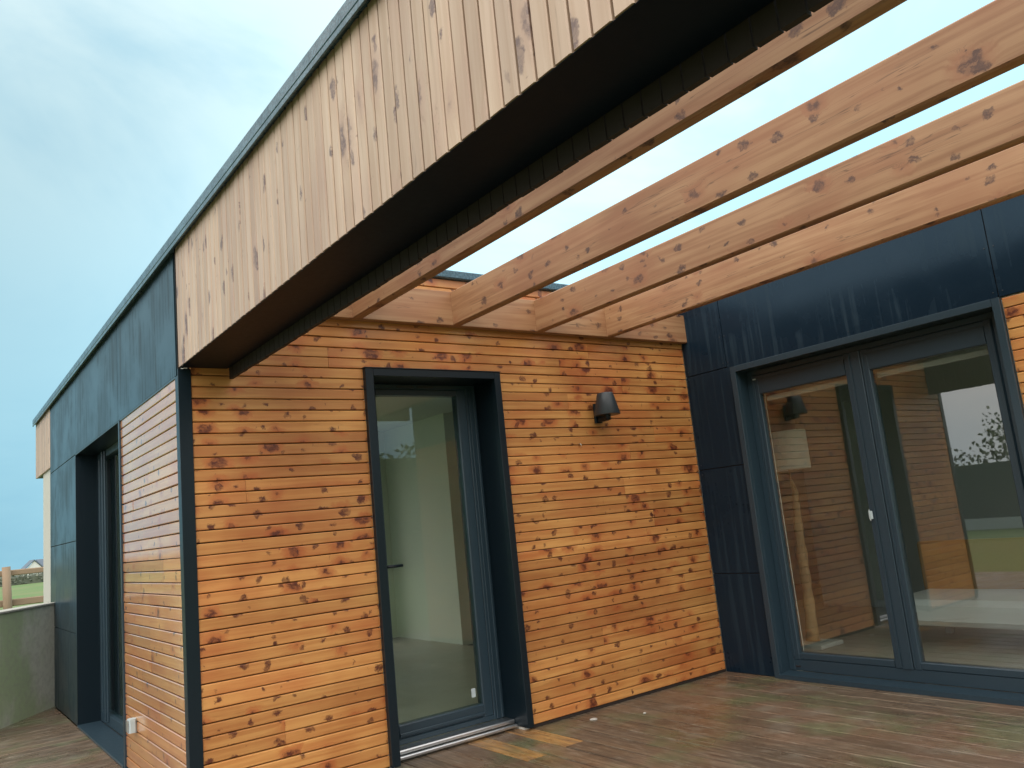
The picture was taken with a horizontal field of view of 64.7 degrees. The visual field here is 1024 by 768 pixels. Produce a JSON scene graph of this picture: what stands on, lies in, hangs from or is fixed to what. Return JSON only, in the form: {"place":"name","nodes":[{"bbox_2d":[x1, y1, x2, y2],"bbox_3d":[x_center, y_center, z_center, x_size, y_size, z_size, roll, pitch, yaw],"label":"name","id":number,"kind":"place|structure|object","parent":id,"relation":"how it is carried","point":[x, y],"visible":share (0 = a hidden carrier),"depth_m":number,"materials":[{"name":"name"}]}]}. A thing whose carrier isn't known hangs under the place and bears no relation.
{"place":"outdoors","nodes":[
{"label":"outdoors","id":0,"kind":"place"},
{"bbox_2d":[0,582,43,609],"bbox_3d":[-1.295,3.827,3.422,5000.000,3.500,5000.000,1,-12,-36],"label":"ground","id":1,"kind":"structure","parent":0,"point":[27,590],"depth_m":48.70,"materials":[{"name":"green plant"}]},
{"bbox_2d":[0,572,42,586],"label":"field hedge","id":2,"kind":"object","parent":1,"relation":"on","point":[27,579],"visible":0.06,"depth_m":73.65,"materials":[{"name":"green plant"}]},
{"bbox_2d":[0,566,43,609],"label":"post and rail fence","id":3,"kind":"object","parent":1,"relation":"on","point":[7,601],"visible":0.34,"depth_m":11.01,"materials":[{"name":"brown wood"}]},
{"bbox_2d":[16,559,42,576],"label":"distant house","id":4,"kind":"structure","parent":1,"relation":"on","point":[36,563],"depth_m":169.57,"materials":[{"name":"white paint"}]},
{"bbox_2d":[0,644,1023,767],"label":"terrace deck","id":5,"kind":"structure","parent":1,"relation":"on","point":[727,719],"depth_m":4.45,"materials":[{"name":"brown wood"}]},
{"bbox_2d":[0,602,55,728],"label":"garden wall","id":6,"kind":"structure","parent":5,"relation":"on","point":[27,667],"depth_m":6.99,"materials":[{"name":"concrete"}]},
{"bbox_2d":[168,0,1023,378],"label":"pergola","id":7,"kind":"object","parent":5,"relation":"on","point":[386,158],"visible":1,"depth_m":2.85,"materials":[{"name":"wood"}]},
{"bbox_2d":[32,194,1023,767],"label":"timber house","id":8,"kind":"structure","parent":1,"relation":"on","point":[336,542],"depth_m":5.26,"materials":[{"name":"wood"},{"name":"zinc"},{"name":"glass"}]},
{"bbox_2d":[75,421,126,767],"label":"side window","id":9,"kind":"structure","parent":8,"relation":"in","point":[97,617],"depth_m":6.48,"materials":[{"name":"grey metal"}]},
{"bbox_2d":[126,717,136,733],"bbox_3d":[-2.209,1.983,4.689,0.050,0.076,0.058,1,-12,-36],"label":"outdoor socket","id":10,"kind":"object","parent":8,"relation":"attached to","point":[131,725],"visible":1,"depth_m":4.67,"materials":[{"name":"plastic"}]},
{"bbox_2d":[362,367,533,767],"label":"door","id":11,"kind":"structure","parent":8,"relation":"in","point":[491,556],"depth_m":5.04,"materials":[{"name":"grey metal"}]},
{"bbox_2d":[593,392,619,423],"bbox_3d":[0.653,0.163,5.631,0.183,0.198,0.199,1,-12,-36],"label":"wall lamp","id":12,"kind":"object","parent":8,"relation":"attached to","point":[605,407],"visible":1,"depth_m":5.58,"materials":[{"name":"metal"}]},
{"bbox_2d":[771,429,842,649],"bbox_3d":[2.381,1.265,6.695,0.355,1.747,0.355,1,-12,-36],"label":"floor lamp","id":13,"kind":"object","parent":8,"relation":"on","point":[791,450],"visible":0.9,"depth_m":6.63,"materials":[{"name":"cloth"},{"name":"wood"}]},
{"bbox_2d":[730,297,1023,705],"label":"patio door","id":14,"kind":"structure","parent":8,"relation":"in","point":[856,357],"depth_m":5.15,"materials":[{"name":"grey metal"}]},
{"bbox_2d":[913,537,1023,632],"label":"sofa","id":15,"kind":"object","parent":8,"relation":"on","point":[975,583],"visible":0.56,"depth_m":6.26,"materials":[{"name":"white fabric"}]},
{"bbox_2d":[0,0,1023,570],"label":"sky","id":16,"kind":"structure","parent":0,"point":[117,116],"materials":[{"name":"blue"}]}
]}

